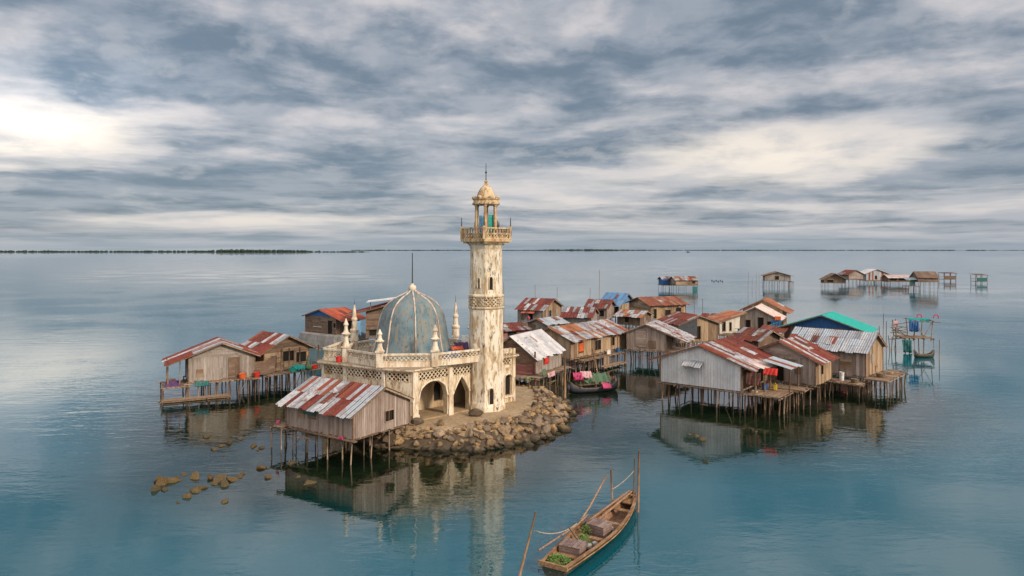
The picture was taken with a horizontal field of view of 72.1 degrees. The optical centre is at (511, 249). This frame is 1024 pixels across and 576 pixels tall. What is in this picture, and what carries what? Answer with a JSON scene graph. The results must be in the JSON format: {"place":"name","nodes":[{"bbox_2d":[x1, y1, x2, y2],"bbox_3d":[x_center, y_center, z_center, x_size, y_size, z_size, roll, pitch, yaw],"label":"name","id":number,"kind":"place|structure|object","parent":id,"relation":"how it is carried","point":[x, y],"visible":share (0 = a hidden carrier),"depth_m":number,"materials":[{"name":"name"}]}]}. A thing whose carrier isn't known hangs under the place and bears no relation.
{"place":"outdoors","nodes":[
{"label":"outdoors","id":0,"kind":"place"},
{"bbox_2d":[280,380,582,462],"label":"rocky islet","id":1,"kind":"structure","parent":0,"point":[523,401],"depth_m":50.79,"materials":[{"name":"stone"}]},
{"bbox_2d":[411,417,423,424],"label":"boulder","id":2,"kind":"object","parent":1,"relation":"on","point":[417,421],"visible":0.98,"depth_m":51.38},
{"bbox_2d":[317,253,518,422],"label":"mosque","id":3,"kind":"structure","parent":1,"relation":"on","point":[403,353],"depth_m":55.12,"materials":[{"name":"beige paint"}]},
{"bbox_2d":[434,382,439,399],"bbox_3d":[-6.216,11.500,57.378,1.100,1.800,0.050,0,0,-45],"label":"window","id":4,"kind":"structure","parent":3,"relation":"in","point":[437,385],"depth_m":57.47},
{"bbox_2d":[454,342,468,353],"bbox_3d":[-4.074,8.140,57.525,1.204,1.071,1.109,0,0,-15],"label":"tarp","id":5,"kind":"object","parent":3,"relation":"on","point":[465,345],"visible":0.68,"depth_m":57.79,"materials":[{"name":"purple fabric"}]},
{"bbox_2d":[504,373,513,397],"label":"window","id":6,"kind":"structure","parent":3,"relation":"in","point":[506,379],"depth_m":59.32,"materials":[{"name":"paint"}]},
{"bbox_2d":[433,428,444,437],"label":"boulder","id":7,"kind":"object","parent":1,"relation":"on","point":[439,433],"visible":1,"depth_m":49.64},
{"bbox_2d":[435,447,447,454],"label":"boulder","id":8,"kind":"object","parent":1,"relation":"on","point":[441,450],"visible":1,"depth_m":48.66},
{"bbox_2d":[468,408,482,416],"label":"boulder","id":9,"kind":"object","parent":1,"relation":"on","point":[474,412],"visible":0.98,"depth_m":53.88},
{"bbox_2d":[376,384,576,457],"bbox_3d":[-0.101,13.449,56.207,10.436,1.702,21.359,0,0,39],"label":"rubble","id":10,"kind":"object","parent":1,"relation":"on","point":[448,432],"visible":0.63,"depth_m":50.59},
{"bbox_2d":[472,446,481,456],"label":"boulder","id":11,"kind":"object","parent":1,"relation":"on","point":[477,451],"visible":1,"depth_m":48.48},
{"bbox_2d":[460,172,511,412],"bbox_3d":[-2.100,3.375,56.900,3.233,20.650,3.233,0,0,-39],"label":"minaret","id":12,"kind":"object","parent":1,"relation":"on","point":[486,302],"visible":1,"depth_m":55.83,"materials":[{"name":"paint"}]},
{"bbox_2d":[488,215,492,235],"bbox_3d":[-1.687,-1.791,56.460,0.471,1.918,0.118,0,0,-25],"label":"cloth","id":13,"kind":"object","parent":12,"relation":"attached to","point":[490,223],"visible":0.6,"depth_m":56.42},
{"bbox_2d":[488,276,493,289],"bbox_3d":[-1.688,2.664,55.797,0.415,1.073,0.251,0,0,-21],"label":"window","id":14,"kind":"structure","parent":12,"relation":"in","point":[490,281],"depth_m":55.71,"materials":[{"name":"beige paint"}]},
{"bbox_2d":[489,388,493,404],"bbox_3d":[-1.646,11.614,55.684,0.475,1.373,0.251,0,0,-21],"label":"window","id":15,"kind":"structure","parent":12,"relation":"in","point":[491,391],"depth_m":55.62,"materials":[{"name":"black paint"}]},
{"bbox_2d":[497,425,510,435],"bbox_3d":[-0.579,13.106,51.098,1.252,0.524,0.865,18,40,37],"label":"boulder","id":16,"kind":"object","parent":1,"relation":"on","point":[504,430],"visible":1,"depth_m":50.87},
{"bbox_2d":[499,448,512,457],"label":"boulder","id":17,"kind":"object","parent":1,"relation":"on","point":[505,453],"visible":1,"depth_m":48.88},
{"bbox_2d":[518,417,529,424],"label":"boulder","id":18,"kind":"object","parent":1,"relation":"on","point":[523,421],"visible":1,"depth_m":52.66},
{"bbox_2d":[521,442,533,455],"bbox_3d":[1.022,14.262,50.162,1.061,0.929,0.986,0,0,28],"label":"boulder","id":19,"kind":"object","parent":1,"relation":"on","point":[528,448],"visible":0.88,"depth_m":49.82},
{"bbox_2d":[535,441,545,450],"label":"boulder","id":20,"kind":"object","parent":1,"relation":"on","point":[541,445],"visible":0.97,"depth_m":50.63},
{"bbox_2d":[542,423,550,434],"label":"boulder","id":21,"kind":"object","parent":1,"relation":"on","point":[546,427],"visible":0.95,"depth_m":52.64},
{"bbox_2d":[557,425,571,435],"bbox_3d":[3.863,14.048,54.416,1.507,0.925,0.893,1,27,28],"label":"boulder","id":22,"kind":"object","parent":1,"relation":"on","point":[566,430],"visible":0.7,"depth_m":54.10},
{"bbox_2d":[0,250,1023,575],"bbox_3d":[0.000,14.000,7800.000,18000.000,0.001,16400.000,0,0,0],"label":"water","id":23,"kind":"structure","parent":0,"point":[924,476],"depth_m":48.48,"materials":[{"name":"liquid"}]},
{"bbox_2d":[155,477,168,485],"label":"reef rock","id":24,"kind":"object","parent":23,"relation":"in","point":[160,481],"visible":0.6,"depth_m":41.87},
{"bbox_2d":[167,477,181,482],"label":"reef rock","id":25,"kind":"object","parent":23,"relation":"in","point":[172,479],"visible":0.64,"depth_m":42.35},
{"bbox_2d":[158,337,261,425],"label":"stilt house","id":26,"kind":"structure","parent":23,"relation":"on","point":[216,360],"depth_m":67.45,"materials":[{"name":"grey wood"}]},
{"bbox_2d":[165,380,180,387],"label":"cloth","id":27,"kind":"object","parent":26,"relation":"on","point":[174,383],"visible":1,"depth_m":65.42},
{"bbox_2d":[195,380,209,386],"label":"cloth","id":28,"kind":"object","parent":26,"relation":"hanging from","point":[203,383],"visible":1,"depth_m":66.12,"materials":[{"name":"teal fabric"}]},
{"bbox_2d":[212,474,227,483],"bbox_3d":[-17.590,14.019,42.337,0.892,0.484,1.212,22,25,-12],"label":"reef rock","id":29,"kind":"object","parent":23,"relation":"in","point":[218,478],"visible":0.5,"depth_m":42.41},
{"bbox_2d":[237,331,321,403],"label":"stilt house","id":30,"kind":"structure","parent":23,"relation":"on","point":[280,352],"depth_m":72.53,"materials":[{"name":"wood"}]},
{"bbox_2d":[282,349,293,362],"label":"window","id":31,"kind":"structure","parent":30,"relation":"in","point":[285,355],"depth_m":72.82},
{"bbox_2d":[293,364,305,371],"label":"cloth","id":32,"kind":"object","parent":30,"relation":"on","point":[301,366],"visible":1,"depth_m":72.35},
{"bbox_2d":[296,350,306,362],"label":"window","id":33,"kind":"structure","parent":30,"relation":"in","point":[302,353],"depth_m":74.15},
{"bbox_2d":[303,479,316,487],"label":"reef rock","id":34,"kind":"object","parent":23,"relation":"in","point":[309,484],"visible":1,"depth_m":41.99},
{"bbox_2d":[298,307,368,347],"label":"stilt house","id":35,"kind":"structure","parent":23,"relation":"on","point":[324,327],"depth_m":101.05,"materials":[{"name":"brown wood"}]},
{"bbox_2d":[270,376,414,474],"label":"stilt house","id":36,"kind":"structure","parent":23,"relation":"on","point":[353,412],"depth_m":48.31,"materials":[{"name":"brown wood"}]},
{"bbox_2d":[385,408,394,422],"bbox_3d":[-8.516,11.500,48.729,0.190,0.840,0.940,0,0,35],"label":"window","id":37,"kind":"structure","parent":36,"relation":"in","point":[388,413],"depth_m":48.82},
{"bbox_2d":[346,297,394,344],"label":"two storey shack","id":38,"kind":"structure","parent":23,"relation":"on","point":[374,312],"depth_m":96.72,"materials":[{"name":"brown wood"}]},
{"bbox_2d":[503,322,530,339],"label":"shack","id":39,"kind":"structure","parent":23,"relation":"on","point":[511,328],"depth_m":100.54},
{"bbox_2d":[518,512,536,575],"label":"mooring pole","id":40,"kind":"object","parent":23,"relation":"in","point":[525,552],"visible":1,"depth_m":28.99,"materials":[{"name":"brown wood"}]},
{"bbox_2d":[525,316,569,330],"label":"shack","id":41,"kind":"structure","parent":23,"relation":"on","point":[540,323],"depth_m":103.29,"materials":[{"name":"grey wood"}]},
{"bbox_2d":[564,357,565,399],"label":"mooring pole","id":42,"kind":"object","parent":23,"relation":"in","point":[565,378],"visible":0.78,"depth_m":66.35,"materials":[{"name":"brown wood"}]},
{"bbox_2d":[560,306,599,324],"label":"stilt house","id":43,"kind":"structure","parent":23,"relation":"on","point":[571,315],"depth_m":108.16,"materials":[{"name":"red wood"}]},
{"bbox_2d":[542,319,627,382],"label":"stilt house","id":44,"kind":"structure","parent":23,"relation":"on","point":[601,336],"depth_m":83.36,"materials":[{"name":"beige wood"}]},
{"bbox_2d":[595,339,600,350],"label":"window","id":45,"kind":"structure","parent":44,"relation":"in","point":[597,342],"depth_m":83.84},
{"bbox_2d":[538,492,636,575],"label":"wooden boat","id":46,"kind":"object","parent":23,"relation":"on","point":[619,514],"visible":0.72,"depth_m":33.00,"materials":[{"name":"wood"}]},
{"bbox_2d":[546,553,571,565],"bbox_3d":[2.022,13.450,30.519,1.332,0.419,1.312,0,0,0],"label":"seaweed","id":47,"kind":"object","parent":46,"relation":"in","point":[556,556],"visible":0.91,"depth_m":30.45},
{"bbox_2d":[538,514,588,550],"bbox_3d":[2.599,13.375,33.258,0.363,0.427,4.257,0,0,38],"label":"oar","id":48,"kind":"object","parent":46,"relation":"in","point":[553,540],"visible":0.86,"depth_m":32.64,"materials":[{"name":"brown wood"}]},
{"bbox_2d":[559,537,586,556],"bbox_3d":[2.745,13.519,31.744,1.032,0.562,0.880,0,0,27],"label":"crate","id":49,"kind":"object","parent":46,"relation":"in","point":[572,546],"visible":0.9,"depth_m":31.52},
{"bbox_2d":[575,533,590,541],"bbox_3d":[3.304,13.406,32.673,0.743,0.356,0.757,0,0,0],"label":"seaweed","id":50,"kind":"object","parent":46,"relation":"in","point":[585,536],"visible":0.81,"depth_m":32.64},
{"bbox_2d":[579,475,606,521],"bbox_3d":[4.093,12.624,35.726,0.193,1.517,3.141,0,0,33],"label":"oar","id":51,"kind":"object","parent":46,"relation":"on","point":[586,511],"visible":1,"depth_m":35.90,"materials":[{"name":"brown wood"}]},
{"bbox_2d":[586,518,612,538],"bbox_3d":[4.215,13.499,34.009,0.982,0.602,0.910,0,0,37],"label":"crate","id":52,"kind":"object","parent":46,"relation":"in","point":[600,528],"visible":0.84,"depth_m":33.76,"materials":[{"name":"wood"}]},
{"bbox_2d":[610,470,612,502],"bbox_3d":[5.261,12.625,37.111,0.097,1.958,0.253,0,0,-19],"label":"upright stick","id":53,"kind":"object","parent":46,"relation":"attached to","point":[611,486],"visible":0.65,"depth_m":37.08,"materials":[{"name":"brown wood"}]},
{"bbox_2d":[599,490,632,518],"bbox_3d":[5.295,13.200,36.219,0.095,0.597,4.037,0,0,37],"label":"oar","id":54,"kind":"object","parent":46,"relation":"on","point":[616,504],"visible":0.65,"depth_m":36.27,"materials":[{"name":"brown wood"}]},
{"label":"oar","id":55,"kind":"object","parent":46,"relation":"in","visible":0},
{"bbox_2d":[586,490,629,522],"bbox_3d":[4.965,13.175,36.125,0.095,0.547,4.157,0,0,39],"label":"oar","id":56,"kind":"object","parent":55,"relation":"on","point":[609,505],"visible":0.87,"depth_m":36.03,"materials":[{"name":"brown wood"}]},
{"bbox_2d":[567,373,617,393],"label":"moored boat","id":57,"kind":"object","parent":23,"relation":"on","point":[582,389],"visible":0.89,"depth_m":68.67,"materials":[{"name":"wood"}]},
{"bbox_2d":[573,372,583,381],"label":"cloth","id":58,"kind":"object","parent":57,"relation":"on","point":[576,375],"visible":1,"depth_m":68.08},
{"bbox_2d":[580,371,592,378],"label":"cloth","id":59,"kind":"object","parent":57,"relation":"on","point":[586,374],"visible":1,"depth_m":68.64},
{"bbox_2d":[583,372,610,384],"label":"tarp","id":60,"kind":"object","parent":57,"relation":"on","point":[603,377],"visible":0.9,"depth_m":68.97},
{"bbox_2d":[584,299,616,319],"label":"stilt house","id":61,"kind":"structure","parent":23,"relation":"on","point":[605,307],"depth_m":125.41,"materials":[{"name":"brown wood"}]},
{"bbox_2d":[613,309,653,329],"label":"shack","id":62,"kind":"structure","parent":23,"relation":"on","point":[625,317],"depth_m":116.23,"materials":[{"name":"brown wood"}]},
{"bbox_2d":[633,458,634,510],"bbox_3d":[6.518,13.175,37.614,0.100,4.051,0.117,0,0,-39],"label":"mooring pole","id":63,"kind":"object","parent":23,"relation":"in","point":[634,483],"visible":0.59,"depth_m":37.59,"materials":[{"name":"brown wood"}]},
{"bbox_2d":[637,451,639,511],"bbox_3d":[6.715,12.975,37.502,0.237,4.453,0.143,0,0,-26],"label":"mooring pole","id":64,"kind":"object","parent":23,"relation":"in","point":[638,485],"visible":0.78,"depth_m":37.49,"materials":[{"name":"brown wood"}]},
{"bbox_2d":[623,319,696,394],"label":"stilt house","id":65,"kind":"structure","parent":23,"relation":"on","point":[656,335],"depth_m":86.24,"materials":[{"name":"brown wood"}]},
{"bbox_2d":[658,276,671,288],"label":"stilt hut","id":66,"kind":"object","parent":23,"relation":"on","point":[664,281],"visible":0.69,"depth_m":244.67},
{"bbox_2d":[669,276,699,289],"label":"stilt hut","id":67,"kind":"object","parent":23,"relation":"on","point":[676,281],"visible":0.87,"depth_m":239.96,"materials":[{"name":"brown wood"}]},
{"bbox_2d":[707,310,746,338],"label":"porch shack","id":68,"kind":"structure","parent":23,"relation":"on","point":[730,320],"depth_m":104.70,"materials":[{"name":"brown wood"}]},
{"bbox_2d":[646,336,812,422],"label":"stilt house","id":69,"kind":"structure","parent":23,"relation":"on","point":[725,363],"depth_m":63.40,"materials":[{"name":"grey wood"}]},
{"bbox_2d":[742,369,751,390],"bbox_3d":[20.815,11.433,62.464,0.211,1.820,2.375,0,0,38],"label":"window","id":70,"kind":"structure","parent":69,"relation":"in","point":[743,372],"depth_m":62.21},
{"bbox_2d":[746,372,760,385],"bbox_3d":[21.066,11.337,61.430,1.225,1.142,0.236,0,0,18],"label":"cloth","id":71,"kind":"object","parent":69,"relation":"hanging from","point":[750,378],"visible":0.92,"depth_m":61.45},
{"bbox_2d":[763,367,777,375],"bbox_3d":[22.233,10.573,60.575,1.160,0.651,0.522,0,0,38],"label":"cloth","id":72,"kind":"object","parent":69,"relation":"hanging from","point":[770,371],"visible":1,"depth_m":60.60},
{"bbox_2d":[733,327,784,392],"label":"shack","id":73,"kind":"structure","parent":23,"relation":"on","point":[757,337],"depth_m":84.92,"materials":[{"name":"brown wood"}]},
{"bbox_2d":[761,271,793,286],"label":"stilt hut","id":74,"kind":"object","parent":23,"relation":"on","point":[775,276],"visible":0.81,"depth_m":258.91,"materials":[{"name":"grey wood"}]},
{"bbox_2d":[752,336,839,407],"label":"stilt house","id":75,"kind":"structure","parent":23,"relation":"on","point":[815,361],"depth_m":66.07,"materials":[{"name":"brown wood"}]},
{"bbox_2d":[776,366,784,380],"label":"door","id":76,"kind":"structure","parent":75,"relation":"in","point":[781,370],"depth_m":66.65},
{"bbox_2d":[759,311,877,400],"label":"tarp covered house","id":77,"kind":"structure","parent":23,"relation":"on","point":[833,320],"depth_m":84.58,"materials":[{"name":"teal wood"}]},
{"bbox_2d":[819,273,846,287],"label":"stilt hut","id":78,"kind":"object","parent":23,"relation":"on","point":[833,278],"visible":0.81,"depth_m":256.21,"materials":[{"name":"brown wood"}]},
{"bbox_2d":[788,326,908,413],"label":"stilt house","id":79,"kind":"structure","parent":23,"relation":"on","point":[859,354],"depth_m":70.41,"materials":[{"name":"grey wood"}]},
{"bbox_2d":[838,270,864,283],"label":"stilt hut","id":80,"kind":"object","parent":23,"relation":"on","point":[852,275],"visible":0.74,"depth_m":281.43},
{"bbox_2d":[860,269,891,283],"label":"stilt hut","id":81,"kind":"object","parent":23,"relation":"on","point":[873,275],"visible":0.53,"depth_m":287.47,"materials":[{"name":"white wood"}]},
{"bbox_2d":[882,274,908,284],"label":"stilt hut","id":82,"kind":"object","parent":23,"relation":"on","point":[892,278],"visible":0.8,"depth_m":275.55,"materials":[{"name":"white wood"}]},
{"bbox_2d":[888,318,940,352],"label":"fishing platform","id":83,"kind":"structure","parent":23,"relation":"on","point":[913,337],"depth_m":95.72,"materials":[{"name":"wood"}]},
{"bbox_2d":[902,340,912,352],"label":"net","id":84,"kind":"object","parent":83,"relation":"hanging from","point":[907,345],"visible":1,"depth_m":94.79,"materials":[{"name":"teal fabric"}]},
{"bbox_2d":[909,321,918,331],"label":"tarp","id":85,"kind":"object","parent":83,"relation":"hanging from","point":[914,326],"visible":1,"depth_m":94.59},
{"bbox_2d":[907,318,929,322],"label":"tarp","id":86,"kind":"object","parent":83,"relation":"on","point":[920,319],"visible":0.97,"depth_m":95.84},
{"bbox_2d":[902,271,939,289],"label":"stilt hut","id":87,"kind":"object","parent":23,"relation":"on","point":[922,276],"visible":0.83,"depth_m":242.96,"materials":[{"name":"brown wood"}]},
{"bbox_2d":[913,350,934,357],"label":"skiff","id":88,"kind":"object","parent":23,"relation":"on","point":[931,354],"visible":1,"depth_m":90.79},
{"bbox_2d":[938,272,956,281],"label":"fishing shelter","id":89,"kind":"object","parent":23,"relation":"on","point":[950,277],"visible":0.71,"depth_m":304.25,"materials":[{"name":"brown wood"}]},
{"bbox_2d":[970,274,987,283],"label":"fishing shelter","id":90,"kind":"object","parent":23,"relation":"on","point":[982,280],"visible":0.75,"depth_m":284.26,"materials":[{"name":"teal paint"}]},
{"bbox_2d":[0,0,1023,249],"label":"sky","id":91,"kind":"structure","parent":0,"point":[125,124],"materials":[{"name":"grey"}]},
{"bbox_2d":[166,371,889,491],"bbox_3d":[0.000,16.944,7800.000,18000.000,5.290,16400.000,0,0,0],"label":"seabed","id":92,"kind":"structure","parent":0,"point":[625,408],"depth_m":57.94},
{"bbox_2d":[255,467,272,480],"bbox_3d":[-15.876,14.538,45.327,1.112,0.537,1.578,-24,6,24],"label":"submerged stone","id":93,"kind":"object","parent":92,"relation":"on","point":[260,476],"visible":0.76,"depth_m":45.06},
{"bbox_2d":[275,480,285,487],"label":"submerged stone","id":94,"kind":"object","parent":92,"relation":"on","point":[281,484],"visible":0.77,"depth_m":42.76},
{"bbox_2d":[275,458,289,465],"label":"submerged stone","id":95,"kind":"object","parent":92,"relation":"on","point":[281,461],"visible":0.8,"depth_m":47.36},
{"bbox_2d":[285,467,298,476],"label":"submerged stone","id":96,"kind":"object","parent":92,"relation":"on","point":[291,471],"visible":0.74,"depth_m":45.27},
{"bbox_2d":[324,480,333,488],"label":"submerged stone","id":97,"kind":"object","parent":92,"relation":"on","point":[329,485],"visible":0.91,"depth_m":42.75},
{"bbox_2d":[331,459,344,467],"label":"submerged stone","id":98,"kind":"object","parent":92,"relation":"on","point":[336,463],"visible":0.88,"depth_m":46.96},
{"bbox_2d":[371,484,382,491],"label":"submerged stone","id":99,"kind":"object","parent":92,"relation":"on","point":[377,488],"visible":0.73,"depth_m":42.03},
{"bbox_2d":[372,479,390,488],"bbox_3d":[-7.922,14.517,42.946,1.318,0.984,0.757,13,-11,-37],"label":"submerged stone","id":100,"kind":"object","parent":92,"relation":"on","point":[384,483],"visible":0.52,"depth_m":42.70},
{"bbox_2d":[375,468,391,476],"bbox_3d":[-8.316,14.560,45.666,1.151,0.585,0.646,-7,26,-35],"label":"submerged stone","id":101,"kind":"object","parent":92,"relation":"on","point":[388,471],"visible":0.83,"depth_m":45.58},
{"bbox_2d":[390,455,403,460],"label":"submerged stone","id":102,"kind":"object","parent":92,"relation":"on","point":[395,457],"visible":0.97,"depth_m":48.39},
{"bbox_2d":[411,462,419,469],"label":"submerged stone","id":103,"kind":"object","parent":92,"relation":"on","point":[415,465],"visible":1,"depth_m":46.53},
{"bbox_2d":[424,458,435,466],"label":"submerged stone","id":104,"kind":"object","parent":92,"relation":"on","point":[429,462],"visible":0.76,"depth_m":47.06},
{"bbox_2d":[431,456,443,464],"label":"submerged stone","id":105,"kind":"object","parent":92,"relation":"on","point":[437,460],"visible":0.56,"depth_m":47.45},
{"bbox_2d":[434,469,442,477],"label":"submerged stone","id":106,"kind":"object","parent":92,"relation":"on","point":[438,474],"visible":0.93,"depth_m":44.84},
{"bbox_2d":[488,464,498,471],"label":"submerged stone","id":107,"kind":"object","parent":92,"relation":"on","point":[492,467],"visible":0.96,"depth_m":46.00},
{"bbox_2d":[503,463,518,471],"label":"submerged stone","id":108,"kind":"object","parent":92,"relation":"on","point":[508,467],"visible":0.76,"depth_m":46.25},
{"bbox_2d":[503,329,572,395],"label":"stilt house","id":109,"kind":"structure","parent":92,"relation":"on","point":[534,349],"depth_m":68.50,"materials":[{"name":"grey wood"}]},
{"bbox_2d":[514,298,563,325],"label":"stilt house","id":110,"kind":"structure","parent":92,"relation":"on","point":[533,308],"depth_m":115.50,"materials":[{"name":"red wood"}]},
{"bbox_2d":[601,292,632,321],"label":"stilt house","id":111,"kind":"structure","parent":92,"relation":"on","point":[620,299],"depth_m":134.73,"materials":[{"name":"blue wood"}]},
{"bbox_2d":[625,296,688,326],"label":"stilt house","id":112,"kind":"structure","parent":92,"relation":"on","point":[658,307],"depth_m":124.55,"materials":[{"name":"beige wood"}]},
{"bbox_2d":[657,311,722,346],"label":"stilt house","id":113,"kind":"structure","parent":92,"relation":"on","point":[701,328],"depth_m":95.80,"materials":[{"name":"beige wood"}]},
{"bbox_2d":[720,303,786,338],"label":"stilt house","id":114,"kind":"structure","parent":92,"relation":"on","point":[759,316],"depth_m":106.95,"materials":[{"name":"grey wood"}]},
{"bbox_2d":[738,297,793,333],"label":"stilt house","id":115,"kind":"structure","parent":92,"relation":"on","point":[776,306],"depth_m":113.71,"materials":[{"name":"beige wood"}]},
{"bbox_3d":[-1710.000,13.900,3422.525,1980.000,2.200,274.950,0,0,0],"label":"coastline","id":116,"kind":"structure","parent":0,"visible":0},
{"bbox_2d":[0,249,363,251],"bbox_3d":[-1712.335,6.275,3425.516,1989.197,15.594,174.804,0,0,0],"label":"mangrove forest","id":117,"kind":"object","parent":116,"relation":"on","point":[242,250],"visible":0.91,"depth_m":3379.84,"materials":[{"name":"plant"}]},
{"bbox_3d":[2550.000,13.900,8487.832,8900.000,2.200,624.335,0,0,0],"label":"coastline","id":118,"kind":"structure","parent":0,"visible":0},
{"bbox_2d":[544,249,623,249],"bbox_3d":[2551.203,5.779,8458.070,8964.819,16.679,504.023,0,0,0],"label":"mangrove forest","id":119,"kind":"object","parent":118,"relation":"on","point":[584,249],"visible":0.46,"depth_m":8297.66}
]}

